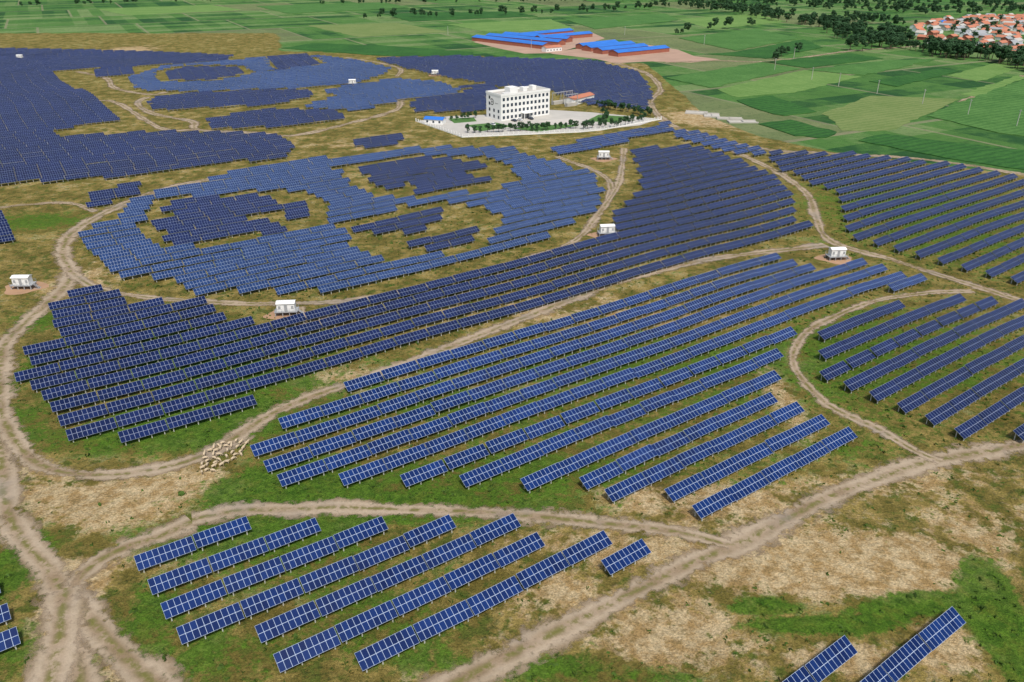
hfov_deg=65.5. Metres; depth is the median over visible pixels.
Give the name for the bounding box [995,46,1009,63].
broadleaf tree
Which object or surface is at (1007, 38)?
village house
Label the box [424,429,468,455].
solar panel table
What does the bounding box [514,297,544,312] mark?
solar panel table
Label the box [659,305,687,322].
solar panel table
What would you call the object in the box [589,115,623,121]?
lawn
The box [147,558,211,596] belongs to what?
solar panel table
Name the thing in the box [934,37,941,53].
broadleaf tree
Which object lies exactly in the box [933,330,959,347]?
solar panel table
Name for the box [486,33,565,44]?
livestock shed
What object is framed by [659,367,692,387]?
solar panel table
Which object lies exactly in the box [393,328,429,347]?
solar panel table
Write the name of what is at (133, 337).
solar panel table
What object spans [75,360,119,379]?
solar panel table
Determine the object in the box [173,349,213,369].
solar panel table
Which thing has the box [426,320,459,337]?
solar panel table
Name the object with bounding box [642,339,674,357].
solar panel table
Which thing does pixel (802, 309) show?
solar panel table
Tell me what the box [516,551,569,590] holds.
solar panel table
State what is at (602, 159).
earth pad
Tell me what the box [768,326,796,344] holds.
solar panel table
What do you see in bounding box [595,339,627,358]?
solar panel table
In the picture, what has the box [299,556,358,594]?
solar panel table
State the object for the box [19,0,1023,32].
distant woodland
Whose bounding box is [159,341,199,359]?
solar panel table
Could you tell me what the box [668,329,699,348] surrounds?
solar panel table
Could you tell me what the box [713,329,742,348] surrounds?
solar panel table
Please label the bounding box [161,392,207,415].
solar panel table
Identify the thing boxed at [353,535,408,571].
solar panel table
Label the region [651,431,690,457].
solar panel table
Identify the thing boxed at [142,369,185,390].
solar panel table
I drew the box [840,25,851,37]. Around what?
broadleaf tree
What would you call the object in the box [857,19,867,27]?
broadleaf tree
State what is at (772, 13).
broadleaf tree
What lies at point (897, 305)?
solar panel table
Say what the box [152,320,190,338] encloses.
solar panel table
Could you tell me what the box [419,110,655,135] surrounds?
paved yard
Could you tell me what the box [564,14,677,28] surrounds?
crop field
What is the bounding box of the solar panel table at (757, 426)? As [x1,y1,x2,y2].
[740,415,776,439]
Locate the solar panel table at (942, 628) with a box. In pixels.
[919,606,965,651]
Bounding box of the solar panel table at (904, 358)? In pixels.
[890,349,918,369]
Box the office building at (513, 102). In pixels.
[486,84,549,120]
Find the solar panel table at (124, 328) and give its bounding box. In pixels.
[105,321,143,337]
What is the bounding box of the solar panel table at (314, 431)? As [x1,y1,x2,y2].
[295,419,341,443]
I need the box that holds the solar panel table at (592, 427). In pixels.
[574,415,613,441]
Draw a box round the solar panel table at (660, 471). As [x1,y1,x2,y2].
[642,456,683,485]
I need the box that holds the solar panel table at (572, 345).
[549,339,582,358]
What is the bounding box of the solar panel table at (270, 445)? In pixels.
[250,432,298,458]
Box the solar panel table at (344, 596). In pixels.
[315,577,376,617]
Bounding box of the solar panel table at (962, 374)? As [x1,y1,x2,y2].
[943,366,971,388]
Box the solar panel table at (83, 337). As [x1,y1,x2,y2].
[65,329,105,346]
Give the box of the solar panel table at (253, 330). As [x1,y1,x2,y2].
[235,322,272,340]
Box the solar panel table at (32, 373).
[14,363,59,382]
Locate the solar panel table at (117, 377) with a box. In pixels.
[87,369,132,390]
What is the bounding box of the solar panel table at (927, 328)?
[916,320,941,337]
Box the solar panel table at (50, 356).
[29,348,73,365]
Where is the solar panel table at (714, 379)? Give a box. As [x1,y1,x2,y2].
[699,369,732,390]
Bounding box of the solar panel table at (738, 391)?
[721,381,754,404]
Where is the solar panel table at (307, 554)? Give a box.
[280,536,338,572]
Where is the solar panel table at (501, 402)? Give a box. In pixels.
[484,391,523,413]
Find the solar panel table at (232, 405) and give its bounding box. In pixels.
[211,395,256,418]
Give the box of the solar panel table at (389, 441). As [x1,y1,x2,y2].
[367,429,412,456]
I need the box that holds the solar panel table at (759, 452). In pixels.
[733,442,772,469]
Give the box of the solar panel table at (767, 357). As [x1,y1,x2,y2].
[752,348,783,368]
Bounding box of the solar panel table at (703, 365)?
[688,356,720,376]
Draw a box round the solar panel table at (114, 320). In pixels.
[98,312,136,329]
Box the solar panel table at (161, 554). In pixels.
[134,536,195,572]
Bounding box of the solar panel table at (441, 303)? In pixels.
[427,295,459,311]
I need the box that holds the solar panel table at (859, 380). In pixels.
[844,370,874,393]
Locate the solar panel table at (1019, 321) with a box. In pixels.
[1014,315,1023,328]
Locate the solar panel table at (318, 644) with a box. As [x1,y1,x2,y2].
[273,627,340,672]
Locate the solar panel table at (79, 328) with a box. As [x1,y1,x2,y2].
[59,321,99,336]
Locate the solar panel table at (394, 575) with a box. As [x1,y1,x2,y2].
[371,555,427,592]
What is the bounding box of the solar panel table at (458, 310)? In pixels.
[442,303,474,320]
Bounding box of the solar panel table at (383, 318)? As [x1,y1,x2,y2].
[366,311,399,328]
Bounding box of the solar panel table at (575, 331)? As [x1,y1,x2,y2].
[560,323,591,340]
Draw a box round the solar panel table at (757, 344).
[742,335,772,355]
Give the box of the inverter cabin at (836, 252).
[825,247,849,260]
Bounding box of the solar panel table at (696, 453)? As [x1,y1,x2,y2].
[676,441,716,469]
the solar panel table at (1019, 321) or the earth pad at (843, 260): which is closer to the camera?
the solar panel table at (1019, 321)
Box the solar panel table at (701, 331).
[694,320,724,338]
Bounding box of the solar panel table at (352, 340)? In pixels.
[346,328,382,346]
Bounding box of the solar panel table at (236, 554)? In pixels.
[208,537,268,573]
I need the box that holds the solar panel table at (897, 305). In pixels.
[881,300,905,315]
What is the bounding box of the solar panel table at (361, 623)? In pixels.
[335,600,397,643]
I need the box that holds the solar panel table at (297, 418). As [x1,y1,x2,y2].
[278,406,323,430]
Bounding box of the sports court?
[538,118,584,124]
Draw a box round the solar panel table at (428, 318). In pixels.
[412,311,444,326]
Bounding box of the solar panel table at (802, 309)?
[784,303,811,320]
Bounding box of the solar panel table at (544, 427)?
[524,415,564,439]
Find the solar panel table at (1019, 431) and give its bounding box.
[1013,424,1023,442]
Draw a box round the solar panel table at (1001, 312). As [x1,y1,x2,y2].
[989,305,1012,321]
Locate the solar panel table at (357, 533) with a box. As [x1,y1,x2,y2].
[333,516,387,550]
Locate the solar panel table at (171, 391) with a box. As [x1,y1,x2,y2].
[151,380,196,402]
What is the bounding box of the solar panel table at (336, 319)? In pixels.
[320,311,354,329]
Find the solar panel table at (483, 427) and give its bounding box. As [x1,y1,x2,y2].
[464,415,505,440]
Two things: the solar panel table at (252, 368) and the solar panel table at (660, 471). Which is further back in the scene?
the solar panel table at (252, 368)
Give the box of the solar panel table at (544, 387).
[519,379,556,400]
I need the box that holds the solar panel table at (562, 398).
[536,390,574,413]
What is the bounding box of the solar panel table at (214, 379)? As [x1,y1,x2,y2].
[195,369,237,390]
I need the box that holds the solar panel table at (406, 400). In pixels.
[377,392,419,416]
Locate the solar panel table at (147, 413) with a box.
[115,404,163,428]
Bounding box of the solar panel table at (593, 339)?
[579,330,610,349]
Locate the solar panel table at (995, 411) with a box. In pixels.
[978,401,1009,424]
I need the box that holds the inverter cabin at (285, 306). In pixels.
[274,300,303,316]
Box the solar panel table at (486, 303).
[471,297,502,312]
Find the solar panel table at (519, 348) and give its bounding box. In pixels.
[500,340,534,359]
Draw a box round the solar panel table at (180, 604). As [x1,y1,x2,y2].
[160,579,226,620]
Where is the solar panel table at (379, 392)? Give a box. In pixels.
[360,382,401,404]
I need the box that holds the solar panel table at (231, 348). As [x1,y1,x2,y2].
[212,339,251,357]
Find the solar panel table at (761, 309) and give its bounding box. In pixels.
[743,303,770,320]
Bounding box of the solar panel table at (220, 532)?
[193,516,250,550]
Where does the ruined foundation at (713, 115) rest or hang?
on the ground at (890, 556)
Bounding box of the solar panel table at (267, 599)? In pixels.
[240,578,303,618]
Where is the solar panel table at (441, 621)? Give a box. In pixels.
[413,600,473,643]
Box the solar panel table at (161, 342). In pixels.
[142,334,182,351]
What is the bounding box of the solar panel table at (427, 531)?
[403,514,455,549]
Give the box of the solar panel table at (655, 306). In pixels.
[640,299,669,314]
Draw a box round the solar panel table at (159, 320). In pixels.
[143,312,180,329]
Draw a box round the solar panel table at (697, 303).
[684,296,711,313]
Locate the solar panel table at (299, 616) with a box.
[255,601,320,644]
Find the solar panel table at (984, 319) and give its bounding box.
[971,312,995,329]
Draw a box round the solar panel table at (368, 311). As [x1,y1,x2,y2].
[352,304,385,320]
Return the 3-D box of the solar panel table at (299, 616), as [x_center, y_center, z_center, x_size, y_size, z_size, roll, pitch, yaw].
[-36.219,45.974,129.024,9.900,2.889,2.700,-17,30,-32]
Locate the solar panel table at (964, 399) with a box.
[949,389,979,412]
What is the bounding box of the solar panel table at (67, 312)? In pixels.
[52,304,89,318]
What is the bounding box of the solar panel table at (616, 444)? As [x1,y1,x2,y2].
[595,432,636,458]
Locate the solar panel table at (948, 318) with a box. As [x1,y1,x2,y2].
[936,311,961,327]
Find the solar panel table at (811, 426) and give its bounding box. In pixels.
[794,414,829,439]
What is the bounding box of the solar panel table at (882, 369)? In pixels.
[867,359,897,380]
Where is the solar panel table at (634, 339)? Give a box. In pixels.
[623,330,654,348]
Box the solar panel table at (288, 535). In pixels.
[264,518,320,551]
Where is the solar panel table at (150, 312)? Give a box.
[135,304,172,320]
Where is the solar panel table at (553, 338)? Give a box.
[531,332,563,350]
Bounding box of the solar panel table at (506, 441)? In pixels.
[485,428,527,455]
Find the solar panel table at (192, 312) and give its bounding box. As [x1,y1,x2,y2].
[179,304,215,320]
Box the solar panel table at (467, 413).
[447,402,488,427]
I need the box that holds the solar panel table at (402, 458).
[382,443,429,471]
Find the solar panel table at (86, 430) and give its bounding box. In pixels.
[65,417,116,442]
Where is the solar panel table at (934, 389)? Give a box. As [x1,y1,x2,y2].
[920,378,950,399]
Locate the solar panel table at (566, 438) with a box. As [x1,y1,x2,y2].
[537,429,579,456]
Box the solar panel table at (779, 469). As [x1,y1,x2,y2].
[761,456,799,484]
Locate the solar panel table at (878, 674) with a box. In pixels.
[860,665,892,681]
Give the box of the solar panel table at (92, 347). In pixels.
[72,339,114,356]
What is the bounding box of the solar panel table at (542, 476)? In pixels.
[520,462,565,492]
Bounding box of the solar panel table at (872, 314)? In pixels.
[860,307,886,322]
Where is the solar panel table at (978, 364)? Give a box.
[965,355,992,376]
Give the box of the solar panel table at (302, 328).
[285,320,321,338]
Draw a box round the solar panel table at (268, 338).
[250,330,287,348]
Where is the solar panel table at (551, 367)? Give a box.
[535,358,569,378]
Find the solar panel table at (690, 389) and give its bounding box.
[670,381,705,402]
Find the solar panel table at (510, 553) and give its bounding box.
[493,532,544,568]
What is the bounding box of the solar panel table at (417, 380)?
[397,371,437,392]
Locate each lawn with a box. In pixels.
[449,117,475,122]
[470,122,507,130]
[513,124,573,131]
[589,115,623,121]
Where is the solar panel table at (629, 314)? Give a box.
[615,306,644,323]
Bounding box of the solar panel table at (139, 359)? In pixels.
[118,350,160,368]
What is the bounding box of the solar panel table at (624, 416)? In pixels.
[608,404,645,427]
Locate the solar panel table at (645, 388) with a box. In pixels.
[628,378,663,399]
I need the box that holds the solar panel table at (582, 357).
[566,348,600,367]
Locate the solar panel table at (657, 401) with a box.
[639,391,675,414]
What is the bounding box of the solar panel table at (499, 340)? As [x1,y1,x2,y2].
[483,332,516,350]
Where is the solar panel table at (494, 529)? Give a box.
[470,513,520,547]
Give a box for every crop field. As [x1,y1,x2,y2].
[100,5,239,14]
[257,2,409,13]
[281,43,472,55]
[308,23,447,36]
[385,11,537,21]
[448,19,573,31]
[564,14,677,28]
[666,62,800,87]
[680,14,785,28]
[680,28,798,50]
[707,39,822,58]
[718,70,859,96]
[737,95,816,115]
[758,119,836,137]
[763,53,882,67]
[810,58,942,74]
[822,96,958,130]
[859,134,1023,169]
[869,68,957,86]
[927,80,1023,135]
[947,62,1023,81]
[960,75,1023,96]
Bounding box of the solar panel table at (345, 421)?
[337,405,381,429]
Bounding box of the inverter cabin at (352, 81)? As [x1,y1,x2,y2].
[348,79,355,83]
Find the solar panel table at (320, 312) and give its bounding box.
[304,305,338,321]
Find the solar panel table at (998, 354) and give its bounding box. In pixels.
[986,345,1011,364]
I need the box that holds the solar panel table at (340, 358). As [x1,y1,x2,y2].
[324,348,362,368]
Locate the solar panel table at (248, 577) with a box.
[223,557,284,595]
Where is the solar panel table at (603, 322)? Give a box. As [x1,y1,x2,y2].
[588,315,618,332]
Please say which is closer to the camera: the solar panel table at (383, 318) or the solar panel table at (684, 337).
the solar panel table at (684, 337)
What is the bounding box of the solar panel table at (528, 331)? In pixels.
[514,323,546,340]
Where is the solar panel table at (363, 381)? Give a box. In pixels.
[343,371,383,393]
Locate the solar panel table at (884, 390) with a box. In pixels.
[869,380,900,403]
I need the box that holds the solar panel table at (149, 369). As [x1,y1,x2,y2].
[131,359,174,379]
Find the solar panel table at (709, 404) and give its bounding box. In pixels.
[692,393,727,416]
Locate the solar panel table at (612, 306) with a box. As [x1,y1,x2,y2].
[598,299,627,315]
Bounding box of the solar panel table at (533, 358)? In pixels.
[518,349,553,368]
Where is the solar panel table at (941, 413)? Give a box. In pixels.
[925,402,956,426]
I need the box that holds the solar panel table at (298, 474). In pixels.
[277,459,327,488]
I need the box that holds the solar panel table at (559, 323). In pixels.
[543,316,574,332]
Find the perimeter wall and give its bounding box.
[415,116,661,137]
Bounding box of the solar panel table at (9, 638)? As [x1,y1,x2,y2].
[0,627,20,651]
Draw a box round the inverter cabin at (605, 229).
[597,224,615,235]
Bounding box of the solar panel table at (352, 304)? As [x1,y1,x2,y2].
[336,297,369,313]
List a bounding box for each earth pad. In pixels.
[4,281,48,294]
[263,310,305,318]
[587,232,619,239]
[590,157,617,161]
[814,254,851,264]
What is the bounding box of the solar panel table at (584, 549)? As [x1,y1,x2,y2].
[562,530,611,567]
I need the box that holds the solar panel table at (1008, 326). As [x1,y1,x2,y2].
[996,319,1020,337]
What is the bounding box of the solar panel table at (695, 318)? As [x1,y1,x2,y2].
[676,312,704,329]
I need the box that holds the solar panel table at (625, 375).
[601,368,636,389]
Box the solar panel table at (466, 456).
[444,444,489,471]
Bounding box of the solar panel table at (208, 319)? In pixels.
[189,312,225,329]
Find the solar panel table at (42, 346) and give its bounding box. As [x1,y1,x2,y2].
[23,338,65,355]
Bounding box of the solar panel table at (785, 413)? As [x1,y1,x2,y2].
[769,401,804,425]
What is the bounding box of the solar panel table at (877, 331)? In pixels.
[864,322,890,340]
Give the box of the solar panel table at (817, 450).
[792,441,828,467]
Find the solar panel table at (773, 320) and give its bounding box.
[761,311,789,329]
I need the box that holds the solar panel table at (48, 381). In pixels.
[30,371,76,392]
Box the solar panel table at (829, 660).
[805,635,857,681]
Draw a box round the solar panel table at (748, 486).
[727,472,768,501]
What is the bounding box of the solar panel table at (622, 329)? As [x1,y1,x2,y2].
[606,322,637,339]
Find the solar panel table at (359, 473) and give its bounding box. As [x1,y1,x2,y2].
[338,459,387,487]
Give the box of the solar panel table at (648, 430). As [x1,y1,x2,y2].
[630,418,668,443]
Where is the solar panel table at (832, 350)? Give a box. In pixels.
[818,341,848,361]
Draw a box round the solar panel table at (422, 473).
[400,459,447,488]
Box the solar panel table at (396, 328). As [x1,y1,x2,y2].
[380,320,414,337]
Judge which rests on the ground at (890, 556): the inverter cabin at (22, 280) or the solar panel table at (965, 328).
the solar panel table at (965, 328)
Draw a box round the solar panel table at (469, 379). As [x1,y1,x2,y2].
[452,369,489,390]
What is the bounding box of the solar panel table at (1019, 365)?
[1012,358,1023,375]
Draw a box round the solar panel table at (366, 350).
[360,338,396,357]
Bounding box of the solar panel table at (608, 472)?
[579,461,622,490]
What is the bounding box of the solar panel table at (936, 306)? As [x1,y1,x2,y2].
[925,299,948,315]
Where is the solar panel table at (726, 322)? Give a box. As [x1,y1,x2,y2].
[719,311,747,328]
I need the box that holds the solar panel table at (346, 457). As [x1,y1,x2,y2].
[323,444,371,472]
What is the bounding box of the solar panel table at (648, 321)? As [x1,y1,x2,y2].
[633,313,663,329]
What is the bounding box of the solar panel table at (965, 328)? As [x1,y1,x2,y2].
[952,320,978,338]
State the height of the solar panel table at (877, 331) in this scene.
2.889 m
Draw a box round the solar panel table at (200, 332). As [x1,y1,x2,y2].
[180,325,218,341]
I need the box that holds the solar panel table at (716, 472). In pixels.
[700,457,740,485]
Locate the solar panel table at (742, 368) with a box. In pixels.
[726,359,758,379]
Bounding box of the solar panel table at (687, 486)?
[664,473,707,503]
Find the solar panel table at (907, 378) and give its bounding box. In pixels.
[893,368,923,390]
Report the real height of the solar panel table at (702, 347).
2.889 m
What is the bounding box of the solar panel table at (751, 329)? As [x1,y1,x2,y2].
[738,320,767,338]
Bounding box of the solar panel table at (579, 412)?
[560,402,599,425]
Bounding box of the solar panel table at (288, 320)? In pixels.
[270,313,306,330]
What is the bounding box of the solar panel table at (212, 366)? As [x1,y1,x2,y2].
[184,358,226,379]
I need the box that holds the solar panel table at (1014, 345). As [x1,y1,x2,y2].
[1004,336,1023,354]
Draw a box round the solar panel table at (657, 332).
[650,321,680,337]
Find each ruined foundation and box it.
[685,110,707,114]
[704,112,719,117]
[716,117,742,119]
[727,120,758,122]
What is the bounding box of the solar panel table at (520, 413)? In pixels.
[501,402,540,426]
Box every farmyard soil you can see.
[475,33,603,53]
[551,43,718,62]
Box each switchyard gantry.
[551,91,564,104]
[565,93,577,106]
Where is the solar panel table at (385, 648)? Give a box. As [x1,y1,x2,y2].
[354,626,419,672]
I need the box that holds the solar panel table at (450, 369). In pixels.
[433,359,470,380]
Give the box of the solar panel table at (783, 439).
[764,427,802,453]
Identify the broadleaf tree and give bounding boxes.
[484,123,490,131]
[517,122,523,130]
[585,120,590,128]
[606,101,613,106]
[761,10,768,16]
[770,11,776,17]
[772,51,779,61]
[784,12,790,21]
[789,7,795,17]
[795,42,802,49]
[798,17,805,24]
[802,13,810,24]
[810,12,817,22]
[822,21,832,32]
[826,14,835,26]
[834,29,840,35]
[836,21,845,34]
[839,30,846,38]
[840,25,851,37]
[844,18,850,23]
[844,35,859,49]
[852,32,862,46]
[856,27,866,40]
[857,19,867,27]
[861,36,868,50]
[865,30,872,41]
[869,33,878,48]
[875,31,888,46]
[877,24,886,30]
[878,31,888,47]
[885,27,896,35]
[886,36,897,48]
[888,30,897,35]
[896,26,904,33]
[901,26,911,34]
[906,33,913,39]
[907,40,914,47]
[912,40,920,50]
[918,42,926,51]
[923,35,935,42]
[929,40,940,56]
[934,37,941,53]
[937,40,945,55]
[943,43,953,57]
[944,38,952,54]
[952,43,964,58]
[958,39,970,43]
[958,42,973,59]
[968,41,977,56]
[977,42,988,58]
[983,47,990,60]
[987,42,999,58]
[990,44,999,59]
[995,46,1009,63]
[1006,52,1012,64]
[1011,54,1023,67]
[1015,48,1023,65]
[1015,56,1023,67]
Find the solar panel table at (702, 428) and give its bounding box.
[683,417,721,442]
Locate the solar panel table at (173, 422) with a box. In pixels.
[166,406,213,431]
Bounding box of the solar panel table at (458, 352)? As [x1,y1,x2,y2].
[451,341,486,359]
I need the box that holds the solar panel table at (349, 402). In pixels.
[320,394,363,417]
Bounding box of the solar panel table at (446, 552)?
[422,534,475,569]
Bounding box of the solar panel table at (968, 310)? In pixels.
[956,303,979,319]
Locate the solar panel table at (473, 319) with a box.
[457,312,489,329]
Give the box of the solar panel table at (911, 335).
[894,328,920,347]
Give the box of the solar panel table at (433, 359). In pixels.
[416,350,453,370]
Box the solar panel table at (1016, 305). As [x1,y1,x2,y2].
[1006,298,1023,314]
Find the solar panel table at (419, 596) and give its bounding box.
[392,576,450,616]
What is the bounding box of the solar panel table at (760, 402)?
[743,392,777,415]
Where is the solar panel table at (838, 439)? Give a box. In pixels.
[821,426,856,453]
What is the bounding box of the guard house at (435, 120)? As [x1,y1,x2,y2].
[424,116,445,124]
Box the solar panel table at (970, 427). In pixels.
[954,415,986,440]
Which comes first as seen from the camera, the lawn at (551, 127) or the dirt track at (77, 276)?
the dirt track at (77, 276)
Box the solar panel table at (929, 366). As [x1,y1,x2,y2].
[916,357,944,378]
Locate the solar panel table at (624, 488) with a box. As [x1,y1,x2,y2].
[604,473,648,503]
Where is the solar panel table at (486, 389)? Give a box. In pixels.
[468,379,506,402]
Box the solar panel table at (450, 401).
[431,391,471,414]
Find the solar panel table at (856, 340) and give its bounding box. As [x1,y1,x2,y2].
[842,332,869,350]
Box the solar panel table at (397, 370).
[381,360,419,381]
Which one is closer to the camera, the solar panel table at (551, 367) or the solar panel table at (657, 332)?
the solar panel table at (551, 367)
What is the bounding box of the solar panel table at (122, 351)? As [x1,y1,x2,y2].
[101,343,143,360]
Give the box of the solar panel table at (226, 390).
[205,380,249,402]
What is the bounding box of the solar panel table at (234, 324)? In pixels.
[217,316,254,333]
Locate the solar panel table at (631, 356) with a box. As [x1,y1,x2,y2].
[613,348,646,367]
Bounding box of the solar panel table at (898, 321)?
[885,314,910,331]
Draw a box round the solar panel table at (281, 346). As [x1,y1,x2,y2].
[262,338,300,356]
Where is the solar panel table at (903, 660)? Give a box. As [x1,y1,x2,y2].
[880,635,930,681]
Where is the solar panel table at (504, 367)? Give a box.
[486,358,522,379]
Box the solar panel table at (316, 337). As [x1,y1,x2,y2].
[298,329,335,346]
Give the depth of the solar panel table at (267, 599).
133.45 m
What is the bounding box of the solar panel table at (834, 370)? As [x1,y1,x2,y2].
[820,361,850,382]
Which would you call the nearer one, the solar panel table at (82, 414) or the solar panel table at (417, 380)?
the solar panel table at (82, 414)
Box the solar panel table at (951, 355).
[938,346,965,366]
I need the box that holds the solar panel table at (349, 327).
[332,319,368,337]
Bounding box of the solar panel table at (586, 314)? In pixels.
[571,307,601,323]
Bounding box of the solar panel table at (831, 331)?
[817,323,845,342]
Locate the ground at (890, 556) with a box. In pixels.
[0,0,1023,681]
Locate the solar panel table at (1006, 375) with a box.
[993,365,1020,386]
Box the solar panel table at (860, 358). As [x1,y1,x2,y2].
[845,349,875,370]
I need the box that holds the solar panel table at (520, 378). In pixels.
[502,368,538,389]
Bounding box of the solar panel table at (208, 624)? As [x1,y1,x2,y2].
[176,602,243,646]
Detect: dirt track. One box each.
[0,177,208,681]
[0,201,97,211]
[0,242,828,480]
[23,583,90,681]
[59,515,196,681]
[66,156,613,305]
[76,71,167,94]
[83,100,198,130]
[134,97,405,136]
[191,497,730,547]
[297,306,340,324]
[344,57,403,76]
[421,440,1023,681]
[585,148,628,226]
[614,62,1023,175]
[666,46,918,62]
[722,147,1023,300]
[787,289,975,463]
[958,75,1023,101]
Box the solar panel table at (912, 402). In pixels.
[897,391,928,414]
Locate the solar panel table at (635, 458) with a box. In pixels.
[616,444,657,473]
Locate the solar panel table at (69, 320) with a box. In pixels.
[52,312,91,329]
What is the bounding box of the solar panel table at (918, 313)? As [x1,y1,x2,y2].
[905,307,930,323]
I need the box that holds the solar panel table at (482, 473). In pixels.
[459,460,505,489]
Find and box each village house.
[909,23,923,28]
[912,26,923,31]
[915,30,926,35]
[917,34,933,39]
[927,30,939,34]
[939,23,952,26]
[941,25,950,30]
[943,21,955,23]
[945,16,953,20]
[947,34,957,37]
[952,25,965,30]
[954,29,971,33]
[962,35,973,40]
[965,25,975,28]
[976,40,988,44]
[978,33,993,37]
[979,35,993,40]
[995,34,1006,39]
[995,40,1007,45]
[1000,19,1014,23]
[1000,36,1012,40]
[1003,31,1019,33]
[1008,39,1018,44]
[1011,37,1023,42]
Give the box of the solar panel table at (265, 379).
[247,369,289,390]
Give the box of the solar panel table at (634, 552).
[601,539,650,576]
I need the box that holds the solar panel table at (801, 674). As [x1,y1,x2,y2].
[783,666,814,681]
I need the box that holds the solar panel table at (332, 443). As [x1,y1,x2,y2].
[309,432,355,458]
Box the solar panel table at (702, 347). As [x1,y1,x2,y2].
[687,339,718,357]
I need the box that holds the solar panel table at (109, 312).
[91,305,128,321]
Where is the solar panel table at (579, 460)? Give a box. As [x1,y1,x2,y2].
[559,447,601,475]
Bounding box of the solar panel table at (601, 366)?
[584,357,618,378]
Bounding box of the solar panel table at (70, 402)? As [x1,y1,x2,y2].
[50,391,98,414]
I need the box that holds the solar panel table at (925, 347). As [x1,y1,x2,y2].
[912,339,939,358]
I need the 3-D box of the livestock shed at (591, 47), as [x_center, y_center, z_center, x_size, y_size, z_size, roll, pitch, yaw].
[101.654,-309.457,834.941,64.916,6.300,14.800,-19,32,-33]
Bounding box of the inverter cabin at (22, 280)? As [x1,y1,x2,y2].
[9,275,40,289]
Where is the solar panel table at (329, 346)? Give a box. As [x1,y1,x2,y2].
[311,337,348,357]
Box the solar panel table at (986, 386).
[972,376,1000,399]
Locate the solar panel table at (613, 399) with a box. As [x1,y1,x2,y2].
[595,389,632,411]
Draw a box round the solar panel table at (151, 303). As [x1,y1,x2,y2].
[128,297,164,311]
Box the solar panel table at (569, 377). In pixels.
[552,368,588,389]
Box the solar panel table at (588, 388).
[570,379,606,401]
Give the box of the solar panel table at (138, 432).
[118,419,167,445]
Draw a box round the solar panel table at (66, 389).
[41,380,88,402]
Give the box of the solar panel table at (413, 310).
[397,303,430,319]
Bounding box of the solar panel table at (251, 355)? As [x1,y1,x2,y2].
[224,348,264,368]
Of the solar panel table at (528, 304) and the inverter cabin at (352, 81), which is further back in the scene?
the inverter cabin at (352, 81)
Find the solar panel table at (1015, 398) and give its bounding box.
[1001,387,1023,411]
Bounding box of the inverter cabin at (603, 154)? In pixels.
[597,151,612,158]
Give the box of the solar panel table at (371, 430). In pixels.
[352,417,396,443]
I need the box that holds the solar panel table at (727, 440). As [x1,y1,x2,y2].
[709,428,747,453]
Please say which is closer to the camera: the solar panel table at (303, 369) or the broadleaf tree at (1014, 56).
the solar panel table at (303, 369)
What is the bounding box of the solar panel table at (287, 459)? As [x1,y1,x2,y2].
[263,446,312,473]
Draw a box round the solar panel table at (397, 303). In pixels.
[383,296,415,312]
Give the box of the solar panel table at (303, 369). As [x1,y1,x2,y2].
[286,358,326,378]
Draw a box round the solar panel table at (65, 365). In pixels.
[59,353,102,371]
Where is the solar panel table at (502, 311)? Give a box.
[486,304,518,320]
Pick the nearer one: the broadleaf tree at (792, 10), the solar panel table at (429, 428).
the solar panel table at (429, 428)
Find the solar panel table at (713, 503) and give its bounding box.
[692,488,735,520]
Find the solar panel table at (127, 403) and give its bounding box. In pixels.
[106,392,153,414]
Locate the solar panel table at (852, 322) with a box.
[839,314,866,332]
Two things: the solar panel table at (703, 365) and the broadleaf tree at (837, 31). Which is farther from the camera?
the broadleaf tree at (837, 31)
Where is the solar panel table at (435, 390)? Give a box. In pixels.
[415,380,455,402]
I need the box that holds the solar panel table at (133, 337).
[113,329,153,347]
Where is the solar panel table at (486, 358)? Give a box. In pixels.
[467,350,503,369]
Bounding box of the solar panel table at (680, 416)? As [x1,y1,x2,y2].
[662,405,698,429]
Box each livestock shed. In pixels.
[472,35,551,48]
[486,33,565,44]
[503,32,572,42]
[520,28,573,34]
[534,31,592,37]
[576,39,617,48]
[581,41,635,51]
[593,43,647,53]
[608,45,669,56]
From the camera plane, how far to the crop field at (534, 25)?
1068.62 m
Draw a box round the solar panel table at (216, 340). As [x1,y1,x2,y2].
[198,331,236,350]
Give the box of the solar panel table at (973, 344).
[958,336,985,356]
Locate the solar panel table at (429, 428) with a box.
[408,416,451,441]
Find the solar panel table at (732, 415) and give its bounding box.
[714,404,749,427]
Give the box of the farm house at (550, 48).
[542,45,561,51]
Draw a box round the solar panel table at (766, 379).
[749,370,781,392]
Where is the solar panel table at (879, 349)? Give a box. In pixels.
[870,338,898,358]
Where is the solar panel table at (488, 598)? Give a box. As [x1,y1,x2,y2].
[466,575,522,616]
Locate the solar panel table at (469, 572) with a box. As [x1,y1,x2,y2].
[444,553,499,591]
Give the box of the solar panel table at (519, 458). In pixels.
[500,444,543,471]
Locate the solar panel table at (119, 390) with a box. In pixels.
[97,380,143,402]
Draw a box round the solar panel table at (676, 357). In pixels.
[660,349,692,368]
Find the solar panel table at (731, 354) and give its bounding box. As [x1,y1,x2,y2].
[715,346,747,365]
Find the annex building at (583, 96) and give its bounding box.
[563,92,594,103]
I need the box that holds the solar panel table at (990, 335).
[978,328,1003,346]
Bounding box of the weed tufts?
[0,203,1023,681]
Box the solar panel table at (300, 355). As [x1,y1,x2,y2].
[274,348,313,368]
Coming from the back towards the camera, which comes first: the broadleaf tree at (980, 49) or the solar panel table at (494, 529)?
the broadleaf tree at (980, 49)
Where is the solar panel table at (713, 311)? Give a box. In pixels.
[700,303,728,320]
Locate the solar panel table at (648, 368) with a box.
[632,359,665,378]
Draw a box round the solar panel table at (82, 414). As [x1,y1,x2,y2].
[58,404,107,427]
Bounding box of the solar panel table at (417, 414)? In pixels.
[392,404,435,428]
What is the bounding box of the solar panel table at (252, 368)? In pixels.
[235,358,276,379]

